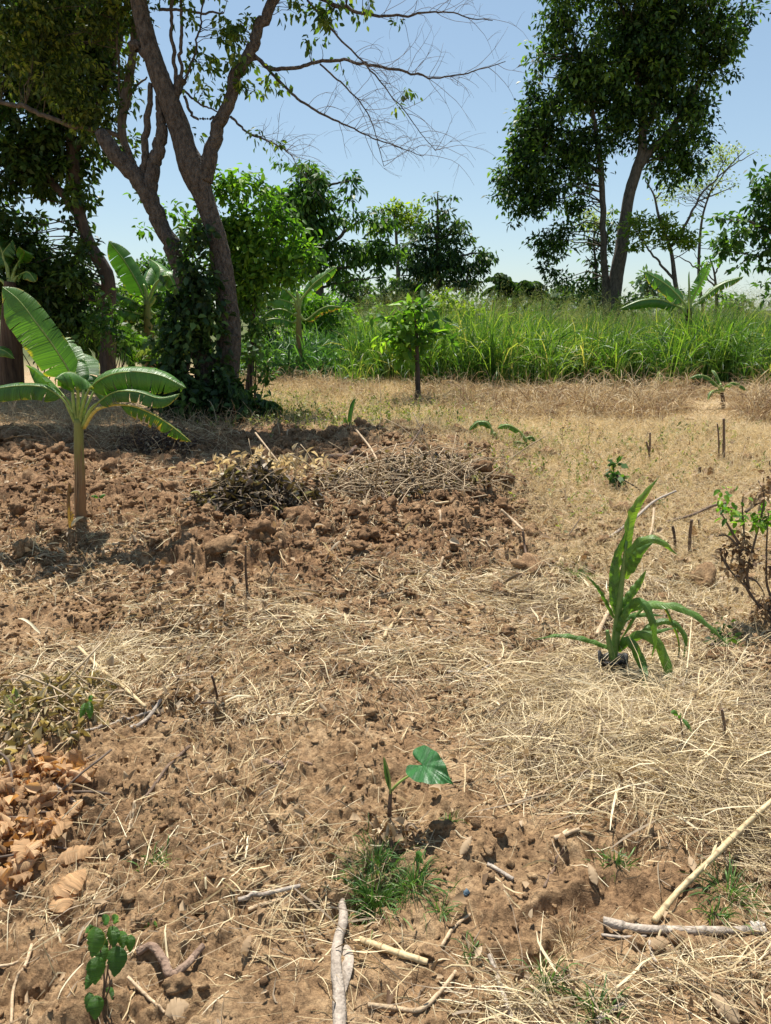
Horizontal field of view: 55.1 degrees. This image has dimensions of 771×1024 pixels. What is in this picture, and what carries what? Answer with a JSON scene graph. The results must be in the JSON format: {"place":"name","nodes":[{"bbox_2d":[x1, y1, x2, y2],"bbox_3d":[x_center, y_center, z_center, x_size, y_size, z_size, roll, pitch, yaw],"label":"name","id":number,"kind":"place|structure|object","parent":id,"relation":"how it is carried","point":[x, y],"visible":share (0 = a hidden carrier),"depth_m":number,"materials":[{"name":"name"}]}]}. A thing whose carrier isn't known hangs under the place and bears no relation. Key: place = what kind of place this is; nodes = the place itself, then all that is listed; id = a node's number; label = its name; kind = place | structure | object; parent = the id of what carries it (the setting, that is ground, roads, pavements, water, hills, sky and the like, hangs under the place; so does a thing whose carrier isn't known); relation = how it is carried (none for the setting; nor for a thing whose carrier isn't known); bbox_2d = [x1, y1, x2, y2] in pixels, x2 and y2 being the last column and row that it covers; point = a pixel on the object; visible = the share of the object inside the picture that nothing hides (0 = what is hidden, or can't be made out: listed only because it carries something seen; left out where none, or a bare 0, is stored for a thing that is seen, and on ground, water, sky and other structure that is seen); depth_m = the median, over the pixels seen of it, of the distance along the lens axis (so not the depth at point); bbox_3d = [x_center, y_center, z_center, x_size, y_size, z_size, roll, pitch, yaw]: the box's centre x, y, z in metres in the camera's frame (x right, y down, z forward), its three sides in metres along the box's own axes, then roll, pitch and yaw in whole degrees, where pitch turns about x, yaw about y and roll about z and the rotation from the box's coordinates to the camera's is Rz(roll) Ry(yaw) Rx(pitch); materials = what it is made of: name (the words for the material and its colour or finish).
{"place":"outdoors","nodes":[
{"label":"outdoors","id":0,"kind":"place"},
{"bbox_2d":[79,326,144,376],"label":"bush","id":1,"kind":"object","parent":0,"point":[127,359],"visible":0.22,"depth_m":14.84,"materials":[{"name":"green plant"}]},
{"bbox_2d":[96,335,160,385],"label":"bush","id":2,"kind":"object","parent":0,"point":[138,348],"visible":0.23,"depth_m":15.22,"materials":[{"name":"green plant"}]},
{"bbox_2d":[0,310,770,1023],"bbox_3d":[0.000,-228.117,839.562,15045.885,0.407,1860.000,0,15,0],"label":"ground","id":3,"kind":"structure","parent":0,"point":[636,896],"depth_m":2.34,"materials":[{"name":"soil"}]},
{"bbox_2d":[0,236,37,398],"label":"banana plant","id":4,"kind":"object","parent":3,"relation":"on","point":[11,361],"visible":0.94,"depth_m":12.95,"materials":[{"name":"green plant"}]},
{"bbox_2d":[10,943,32,1023],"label":"dry stalk","id":5,"kind":"object","parent":3,"relation":"on","point":[14,987],"visible":0.96,"depth_m":1.77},
{"bbox_2d":[12,536,35,557],"bbox_3d":[-2.275,0.226,4.651,0.134,0.141,0.106,-15,21,-43],"label":"soil clod","id":6,"kind":"object","parent":3,"relation":"on","point":[19,546],"visible":0.89,"depth_m":4.62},
{"bbox_2d":[0,743,111,906],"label":"leaf heap","id":7,"kind":"object","parent":3,"relation":"on","point":[70,763],"visible":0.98,"depth_m":2.29,"materials":[{"name":"plant"}]},
{"bbox_2d":[48,891,76,912],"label":"dead leaf","id":8,"kind":"object","parent":3,"relation":"on","point":[62,904],"visible":0.74,"depth_m":1.98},
{"bbox_2d":[53,868,85,897],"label":"dead leaf","id":9,"kind":"object","parent":3,"relation":"on","point":[70,882],"visible":1,"depth_m":2.02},
{"bbox_2d":[0,0,144,389],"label":"spreading tree","id":10,"kind":"object","parent":3,"relation":"on","point":[32,165],"visible":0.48,"depth_m":12.84,"materials":[{"name":"green plant"}]},
{"bbox_2d":[55,845,92,865],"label":"dead leaf","id":11,"kind":"object","parent":3,"relation":"on","point":[65,858],"visible":0.98,"depth_m":2.13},
{"bbox_2d":[0,0,159,165],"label":"branching tree","id":12,"kind":"object","parent":3,"relation":"on","point":[48,36],"visible":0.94,"depth_m":10.41,"materials":[{"name":"green plant"}]},
{"bbox_2d":[0,641,161,764],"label":"brush pile","id":13,"kind":"object","parent":3,"relation":"on","point":[56,689],"visible":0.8,"depth_m":2.83,"materials":[{"name":"plant"}]},
{"bbox_2d":[79,695,93,721],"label":"seedling","id":14,"kind":"object","parent":3,"relation":"on","point":[88,708],"visible":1,"depth_m":2.77,"materials":[{"name":"green plant"}]},
{"bbox_2d":[0,287,190,528],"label":"banana plant","id":15,"kind":"object","parent":3,"relation":"on","point":[74,368],"visible":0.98,"depth_m":4.70,"materials":[{"name":"green plant"}]},
{"bbox_2d":[70,288,144,401],"bbox_3d":[-4.913,-2.892,12.892,1.036,1.960,1.121,7,17,25],"label":"shaded bush","id":16,"kind":"object","parent":3,"relation":"on","point":[99,325],"visible":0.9,"depth_m":12.76,"materials":[{"name":"green plant"}]},
{"bbox_2d":[84,914,135,1020],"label":"seedling","id":17,"kind":"object","parent":3,"relation":"on","point":[115,956],"visible":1,"depth_m":1.65,"materials":[{"name":"green plant"}]},
{"bbox_2d":[77,645,146,707],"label":"dry stalk","id":18,"kind":"object","parent":3,"relation":"on","point":[122,686],"visible":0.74,"depth_m":3.09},
{"bbox_2d":[83,274,164,367],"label":"shaded bush","id":19,"kind":"object","parent":3,"relation":"on","point":[138,327],"visible":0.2,"depth_m":16.44,"materials":[{"name":"green plant"}]},
{"bbox_2d":[95,241,178,381],"bbox_3d":[-5.413,-4.394,16.413,1.275,3.074,1.996,12,19,37],"label":"banana plant","id":20,"kind":"object","parent":3,"relation":"on","point":[120,263],"visible":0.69,"depth_m":16.26,"materials":[{"name":"green plant"}]},
{"bbox_2d":[116,248,172,300],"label":"background tree","id":21,"kind":"object","parent":3,"relation":"on","point":[162,261],"visible":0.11,"depth_m":35.88,"materials":[{"name":"green plant"}]},
{"bbox_2d":[127,975,165,1013],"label":"dry stalk","id":22,"kind":"object","parent":3,"relation":"on","point":[141,990],"visible":1,"depth_m":1.74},
{"bbox_2d":[121,835,177,871],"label":"grass tuft","id":23,"kind":"object","parent":3,"relation":"on","point":[159,856],"visible":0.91,"depth_m":2.15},
{"bbox_2d":[130,272,179,339],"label":"sunlit bush","id":24,"kind":"object","parent":3,"relation":"on","point":[155,308],"visible":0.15,"depth_m":18.16,"materials":[{"name":"green plant"}]},
{"bbox_2d":[105,419,218,458],"bbox_3d":[-2.502,-0.795,8.099,1.240,0.425,1.061,10,18,33],"label":"brush heap","id":25,"kind":"object","parent":3,"relation":"on","point":[147,440],"visible":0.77,"depth_m":8.00,"materials":[{"name":"brown plant"}]},
{"bbox_2d":[145,745,190,797],"bbox_3d":[-0.740,0.871,2.514,0.016,0.029,0.296,4,16,13],"label":"stick","id":26,"kind":"object","parent":3,"relation":"on","point":[180,754],"visible":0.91,"depth_m":2.49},
{"bbox_2d":[136,942,204,977],"bbox_3d":[-0.538,1.097,1.818,0.169,0.037,0.097,0,15,0],"label":"root","id":27,"kind":"object","parent":3,"relation":"on","point":[163,958],"visible":0.94,"depth_m":1.81,"materials":[{"name":"wood"}]},
{"bbox_2d":[161,972,191,995],"bbox_3d":[-0.493,1.122,1.758,0.072,0.043,0.051,0,15,0],"label":"soil clod","id":28,"kind":"object","parent":3,"relation":"on","point":[174,984],"visible":1,"depth_m":1.75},
{"bbox_2d":[165,997,188,1019],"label":"dead leaf","id":29,"kind":"object","parent":3,"relation":"on","point":[179,1007],"visible":0.98,"depth_m":1.69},
{"bbox_2d":[148,675,231,723],"bbox_3d":[-0.772,0.733,2.946,0.335,0.229,0.250,-5,16,-18],"label":"leaf heap","id":30,"kind":"object","parent":3,"relation":"on","point":[192,694],"visible":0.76,"depth_m":2.94,"materials":[{"name":"plant"}]},
{"bbox_2d":[0,381,405,473],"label":"dead brushwood","id":31,"kind":"object","parent":3,"relation":"on","point":[31,409],"visible":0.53,"depth_m":9.80,"materials":[{"name":"brown plant"}]},
{"bbox_2d":[145,592,278,649],"bbox_3d":[-0.873,0.536,3.649,0.687,0.218,0.384,0,15,0],"label":"leaf heap","id":32,"kind":"object","parent":3,"relation":"on","point":[165,625],"visible":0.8,"depth_m":3.65,"materials":[{"name":"plant"}]},
{"bbox_2d":[204,533,237,555],"bbox_3d":[-0.994,0.203,4.515,0.204,0.138,0.227,7,17,23],"label":"soil clod","id":33,"kind":"object","parent":3,"relation":"on","point":[223,544],"visible":0.86,"depth_m":4.46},
{"bbox_2d":[123,163,331,389],"bbox_3d":[-2.359,-3.353,11.259,3.103,3.608,1.154,0,15,0],"label":"tree","id":34,"kind":"object","parent":3,"relation":"on","point":[253,253],"visible":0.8,"depth_m":10.99,"materials":[{"name":"green plant"}]},
{"bbox_2d":[213,389,285,424],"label":"fern clump","id":35,"kind":"object","parent":3,"relation":"on","point":[242,393],"visible":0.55,"depth_m":10.49,"materials":[{"name":"green plant"}]},
{"bbox_2d":[238,279,279,400],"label":"bush","id":36,"kind":"object","parent":3,"relation":"on","point":[251,328],"visible":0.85,"depth_m":11.37,"materials":[{"name":"green plant"}]},
{"bbox_2d":[168,438,354,520],"bbox_3d":[-1.038,-0.316,5.878,1.554,0.596,1.799,0,15,0],"label":"brush heap","id":37,"kind":"object","parent":3,"relation":"on","point":[260,480],"visible":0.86,"depth_m":5.42,"materials":[{"name":"brown plant"}]},
{"bbox_2d":[238,884,300,901],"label":"dry stalk","id":38,"kind":"object","parent":3,"relation":"on","point":[272,892],"visible":0.98,"depth_m":2.02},
{"bbox_2d":[247,291,305,356],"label":"bush","id":39,"kind":"object","parent":3,"relation":"on","point":[273,327],"visible":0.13,"depth_m":17.21,"materials":[{"name":"green plant"}]},
{"bbox_2d":[256,266,341,367],"bbox_3d":[-2.004,-4.045,16.136,1.963,2.513,0.803,-6,16,-20],"label":"banana plant","id":40,"kind":"object","parent":3,"relation":"on","point":[285,297],"visible":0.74,"depth_m":15.93,"materials":[{"name":"green plant"}]},
{"bbox_2d":[95,0,533,418],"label":"forked tree","id":41,"kind":"object","parent":3,"relation":"on","point":[197,170],"visible":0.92,"depth_m":9.79,"materials":[{"name":"brown plant"}]},
{"bbox_2d":[137,217,269,424],"bbox_3d":[-2.605,-2.421,10.301,1.896,3.122,0.976,0,15,0],"label":"climbing vine","id":42,"kind":"object","parent":41,"relation":"attached to","point":[179,343],"visible":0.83,"depth_m":10.20,"materials":[{"name":"green plant"}]},
{"bbox_2d":[257,286,383,343],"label":"leafy bush","id":43,"kind":"object","parent":3,"relation":"on","point":[329,318],"visible":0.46,"depth_m":19.16,"materials":[{"name":"green plant"}]},
{"bbox_2d":[235,153,413,324],"bbox_3d":[-1.984,-8.789,25.753,6.015,6.803,2.888,0,15,0],"label":"drooping tree","id":44,"kind":"object","parent":3,"relation":"on","point":[310,205],"visible":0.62,"depth_m":25.08,"materials":[{"name":"green plant"}]},
{"bbox_2d":[239,315,410,381],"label":"broad dark grass","id":45,"kind":"structure","parent":3,"relation":"on","point":[311,357],"depth_m":16.08,"materials":[{"name":"plant"}]},
{"bbox_2d":[331,898,353,1023],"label":"branch","id":46,"kind":"object","parent":3,"relation":"on","point":[341,969],"visible":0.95,"depth_m":1.80,"materials":[{"name":"wood"}]},
{"bbox_2d":[328,272,376,321],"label":"round tree","id":47,"kind":"object","parent":3,"relation":"on","point":[344,292],"visible":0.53,"depth_m":45.61,"materials":[{"name":"green plant"}]},
{"bbox_2d":[196,383,527,436],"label":"weeds","id":48,"kind":"object","parent":3,"relation":"on","point":[369,407],"visible":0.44,"depth_m":10.78,"materials":[{"name":"beige plant"}]},
{"bbox_2d":[332,295,406,323],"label":"skyline bush","id":49,"kind":"object","parent":3,"relation":"on","point":[374,298],"visible":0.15,"depth_m":34.56,"materials":[{"name":"green plant"}]},
{"bbox_2d":[309,838,434,939],"bbox_3d":[-0.045,1.102,2.098,0.389,0.238,0.390,0,15,0],"label":"grass tuft","id":50,"kind":"object","parent":3,"relation":"on","point":[363,890],"visible":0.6,"depth_m":2.11,"materials":[{"name":"plant"}]},
{"bbox_2d":[333,813,415,909],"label":"grass tuft","id":51,"kind":"object","parent":3,"relation":"on","point":[382,852],"visible":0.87,"depth_m":2.19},
{"bbox_2d":[0,424,770,1023],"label":"dry straw","id":52,"kind":"object","parent":3,"relation":"on","point":[584,698],"visible":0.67,"depth_m":2.77,"materials":[{"name":"plant"}]},
{"bbox_2d":[0,417,770,1023],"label":"soil clods","id":53,"kind":"object","parent":3,"relation":"on","point":[704,571],"visible":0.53,"depth_m":4.54,"materials":[{"name":"soil"}]},
{"bbox_2d":[0,497,770,1023],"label":"husk shreds","id":54,"kind":"object","parent":3,"relation":"on","point":[74,521],"visible":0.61,"depth_m":3.07,"materials":[{"name":"plant"}]},
{"bbox_2d":[0,478,770,1023],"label":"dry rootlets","id":55,"kind":"object","parent":3,"relation":"on","point":[396,736],"visible":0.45,"depth_m":2.83,"materials":[{"name":"brown plant"}]},
{"bbox_2d":[6,389,770,712],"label":"scattered weeds","id":56,"kind":"object","parent":3,"relation":"on","point":[16,693],"visible":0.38,"depth_m":7.56,"materials":[{"name":"beige plant"}]},
{"bbox_2d":[357,936,427,965],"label":"dry stalk","id":57,"kind":"object","parent":3,"relation":"on","point":[398,953],"visible":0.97,"depth_m":1.88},
{"bbox_2d":[357,196,431,309],"bbox_3d":[0.480,-13.012,39.913,4.009,7.501,2.254,0,15,0],"label":"umbrella tree","id":58,"kind":"object","parent":3,"relation":"on","point":[411,218],"visible":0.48,"depth_m":39.18,"materials":[{"name":"green plant"}]},
{"bbox_2d":[355,276,433,312],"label":"round tree","id":59,"kind":"object","parent":3,"relation":"on","point":[378,296],"visible":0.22,"depth_m":41.84,"materials":[{"name":"green plant"}]},
{"bbox_2d":[365,815,425,853],"bbox_3d":[0.037,0.978,2.252,0.166,0.115,0.130,8,17,27],"label":"leaf heap","id":60,"kind":"object","parent":3,"relation":"on","point":[393,832],"visible":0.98,"depth_m":2.23,"materials":[{"name":"plant"}]},
{"bbox_2d":[24,373,770,650],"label":"short dry grass","id":61,"kind":"structure","parent":3,"relation":"on","point":[654,430],"depth_m":7.92,"materials":[{"name":"plant"}]},
{"bbox_2d":[367,970,456,1012],"bbox_3d":[0.081,1.155,1.751,0.241,0.046,0.083,-7,17,-23],"label":"husk strip","id":62,"kind":"object","parent":3,"relation":"on","point":[434,997],"visible":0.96,"depth_m":1.74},
{"bbox_2d":[370,284,459,399],"bbox_3d":[0.472,-2.869,12.660,1.518,1.999,1.038,7,17,23],"label":"sapling","id":63,"kind":"object","parent":3,"relation":"on","point":[405,341],"visible":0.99,"depth_m":12.51,"materials":[{"name":"green plant"}]},
{"bbox_2d":[362,849,467,934],"bbox_3d":[0.085,1.055,2.088,0.326,0.182,0.268,8,17,26],"label":"grass tuft","id":64,"kind":"object","parent":3,"relation":"on","point":[423,874],"visible":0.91,"depth_m":2.08,"materials":[{"name":"plant"}]},
{"bbox_2d":[288,375,545,506],"bbox_3d":[0.140,-0.613,6.173,2.398,1.004,1.566,-3,16,-12],"label":"brush heap","id":65,"kind":"object","parent":3,"relation":"on","point":[357,473],"visible":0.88,"depth_m":6.08,"materials":[{"name":"brown plant"}]},
{"bbox_2d":[383,745,452,819],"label":"heart leaved plant","id":66,"kind":"object","parent":3,"relation":"on","point":[431,768],"visible":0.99,"depth_m":2.28,"materials":[{"name":"green plant"}]},
{"bbox_2d":[86,284,770,320],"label":"woodland","id":67,"kind":"object","parent":3,"relation":"on","point":[493,297],"visible":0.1,"depth_m":71.83,"materials":[{"name":"green plant"}]},
{"bbox_2d":[417,888,464,922],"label":"grass tuft","id":68,"kind":"object","parent":3,"relation":"on","point":[443,912],"visible":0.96,"depth_m":2.00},
{"bbox_2d":[428,819,455,836],"bbox_3d":[0.173,0.968,2.260,0.085,0.052,0.040,0,15,0],"label":"soil clod","id":69,"kind":"object","parent":3,"relation":"on","point":[445,827],"visible":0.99,"depth_m":2.25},
{"bbox_2d":[389,673,497,682],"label":"dry stalk","id":70,"kind":"object","parent":3,"relation":"on","point":[419,680],"visible":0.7,"depth_m":3.18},
{"bbox_2d":[386,191,502,306],"bbox_3d":[2.413,-10.154,31.414,5.106,6.449,2.448,0,15,0],"label":"conical tree","id":71,"kind":"object","parent":3,"relation":"on","point":[449,263],"visible":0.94,"depth_m":31.03,"materials":[{"name":"green plant"}]},
{"bbox_2d":[429,281,497,323],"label":"lime bush","id":72,"kind":"object","parent":3,"relation":"on","point":[442,297],"visible":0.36,"depth_m":21.04,"materials":[{"name":"green plant"}]},
{"bbox_2d":[239,356,770,425],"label":"brown grass tussocks","id":73,"kind":"object","parent":3,"relation":"on","point":[656,398],"depth_m":11.75,"materials":[{"name":"plant"}]},
{"bbox_2d":[479,272,550,318],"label":"tree","id":74,"kind":"object","parent":3,"relation":"on","point":[507,290],"visible":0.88,"depth_m":34.03,"materials":[{"name":"green plant"}]},
{"bbox_2d":[498,424,535,447],"bbox_3d":[1.461,-0.799,8.262,0.445,0.369,0.072,0,15,0],"label":"banana sprout","id":75,"kind":"object","parent":3,"relation":"on","point":[512,428],"visible":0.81,"depth_m":8.22,"materials":[{"name":"green plant"}]},
{"bbox_2d":[285,284,770,388],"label":"tall green grass","id":76,"kind":"structure","parent":3,"relation":"on","point":[530,347],"depth_m":15.54,"materials":[{"name":"plant"}]},
{"bbox_2d":[517,286,574,311],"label":"bush","id":77,"kind":"object","parent":3,"relation":"on","point":[555,296],"visible":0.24,"depth_m":36.11,"materials":[{"name":"green plant"}]},
{"bbox_2d":[509,948,584,1005],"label":"grass tuft","id":78,"kind":"object","parent":3,"relation":"on","point":[545,978],"visible":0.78,"depth_m":1.77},
{"bbox_2d":[331,272,770,341],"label":"seeding grass","id":79,"kind":"structure","parent":3,"relation":"on","point":[583,307],"depth_m":21.61,"materials":[{"name":"plant"}]},
{"bbox_2d":[528,906,610,968],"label":"grass tuft","id":80,"kind":"object","parent":3,"relation":"on","point":[575,932],"visible":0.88,"depth_m":1.94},
{"bbox_2d":[556,204,619,314],"bbox_3d":[9.839,-11.259,35.363,3.373,6.510,2.210,0,15,0],"label":"slender leafy tree","id":81,"kind":"object","parent":3,"relation":"on","point":[610,249],"visible":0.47,"depth_m":35.03,"materials":[{"name":"green plant"}]},
{"bbox_2d":[556,961,628,1023],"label":"grass tuft","id":82,"kind":"object","parent":3,"relation":"on","point":[600,999],"visible":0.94,"depth_m":1.69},
{"bbox_2d":[555,272,649,322],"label":"skyline bush","id":83,"kind":"object","parent":3,"relation":"on","point":[583,291],"visible":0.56,"depth_m":28.68,"materials":[{"name":"green plant"}]},
{"bbox_2d":[579,847,641,884],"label":"grass tuft","id":84,"kind":"object","parent":3,"relation":"on","point":[618,861],"visible":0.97,"depth_m":2.14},
{"bbox_2d":[597,650,628,677],"bbox_3d":[1.008,0.717,3.293,0.132,0.193,0.129,14,21,42],"label":"nursery bag","id":85,"kind":"object","parent":3,"relation":"on","point":[619,662],"visible":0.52,"depth_m":3.27,"materials":[{"name":"black plastic"}]},
{"bbox_2d":[605,456,640,491],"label":"leafy weed","id":86,"kind":"object","parent":3,"relation":"on","point":[618,478],"visible":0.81,"depth_m":6.51,"materials":[{"name":"green plant"}]},
{"bbox_2d":[481,0,770,327],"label":"tall tree","id":87,"kind":"object","parent":3,"relation":"on","point":[654,51],"visible":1,"depth_m":28.45,"materials":[{"name":"green plant"}]},
{"bbox_2d":[535,477,727,691],"bbox_3d":[1.079,0.284,3.128,0.714,0.871,0.496,11,19,35],"label":"corn plant","id":88,"kind":"object","parent":3,"relation":"on","point":[630,560],"visible":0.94,"depth_m":3.18,"materials":[{"name":"green plant"}]},
{"bbox_2d":[627,933,646,951],"bbox_3d":[0.634,1.088,1.864,0.048,0.038,0.045,7,17,24],"label":"soil clod","id":89,"kind":"object","parent":3,"relation":"on","point":[639,942],"visible":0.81,"depth_m":1.85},
{"bbox_2d":[629,264,684,316],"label":"tree","id":90,"kind":"object","parent":3,"relation":"on","point":[645,286],"visible":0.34,"depth_m":76.20,"materials":[{"name":"green plant"}]},
{"bbox_2d":[575,140,770,321],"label":"airy tree","id":91,"kind":"object","parent":3,"relation":"on","point":[698,189],"visible":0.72,"depth_m":31.45,"materials":[{"name":"green plant"}]},
{"bbox_2d":[616,150,746,319],"bbox_3d":[11.267,-9.785,28.299,4.999,7.478,1.712,2,15,6],"label":"feathery tree","id":92,"kind":"object","parent":3,"relation":"on","point":[661,225],"visible":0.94,"depth_m":28.06,"materials":[{"name":"green plant"}]},
{"bbox_2d":[620,263,743,333],"bbox_3d":[6.528,-4.229,16.678,2.807,2.656,0.394,-2,15,-7],"label":"banana plant","id":93,"kind":"object","parent":3,"relation":"on","point":[668,291],"visible":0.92,"depth_m":16.45,"materials":[{"name":"green plant"}]},
{"bbox_2d":[668,929,698,955],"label":"dry leaf","id":94,"kind":"object","parent":3,"relation":"on","point":[678,939],"visible":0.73,"depth_m":1.84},
{"bbox_2d":[603,916,766,935],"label":"dry stalk","id":95,"kind":"object","parent":3,"relation":"on","point":[616,924],"visible":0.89,"depth_m":1.88,"materials":[{"name":"wood"}]},
{"bbox_2d":[673,253,740,326],"bbox_3d":[9.931,-6.388,23.056,2.121,3.594,1.149,-5,16,-17],"label":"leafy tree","id":96,"kind":"object","parent":3,"relation":"on","point":[718,265],"visible":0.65,"depth_m":22.84,"materials":[{"name":"green plant"}]},
{"bbox_2d":[651,798,770,923],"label":"dry stalk","id":97,"kind":"object","parent":3,"relation":"on","point":[679,890],"visible":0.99,"depth_m":2.05,"materials":[{"name":"plant"}]},
{"bbox_2d":[686,891,743,927],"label":"grass tuft","id":98,"kind":"object","parent":3,"relation":"on","point":[721,913],"visible":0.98,"depth_m":1.93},
{"bbox_2d":[689,370,746,408],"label":"banana sapling","id":99,"kind":"object","parent":3,"relation":"on","point":[713,382],"visible":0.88,"depth_m":12.06,"materials":[{"name":"green plant"}]},
{"bbox_2d":[675,852,770,933],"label":"grass tuft","id":100,"kind":"object","parent":3,"relation":"on","point":[734,889],"visible":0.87,"depth_m":2.00,"materials":[{"name":"plant"}]},
{"bbox_2d":[710,992,739,1023],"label":"dead leaf","id":101,"kind":"object","parent":3,"relation":"on","point":[731,1019],"visible":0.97,"depth_m":1.65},
{"bbox_2d":[700,159,770,309],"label":"leafy tree","id":102,"kind":"object","parent":3,"relation":"on","point":[754,234],"visible":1,"depth_m":19.65,"materials":[{"name":"green plant"}]},
{"bbox_2d":[703,616,767,657],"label":"dark weed","id":103,"kind":"object","parent":3,"relation":"on","point":[732,639],"visible":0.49,"depth_m":3.48,"materials":[{"name":"green plant"}]},
{"bbox_2d":[708,461,770,635],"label":"wilted shrub","id":104,"kind":"object","parent":3,"relation":"on","point":[740,568],"visible":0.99,"depth_m":3.72,"materials":[{"name":"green plant"}]},
{"bbox_2d":[0,0,770,309],"label":"sky","id":105,"kind":"structure","parent":0,"point":[746,114],"materials":[{"name":"blue"}]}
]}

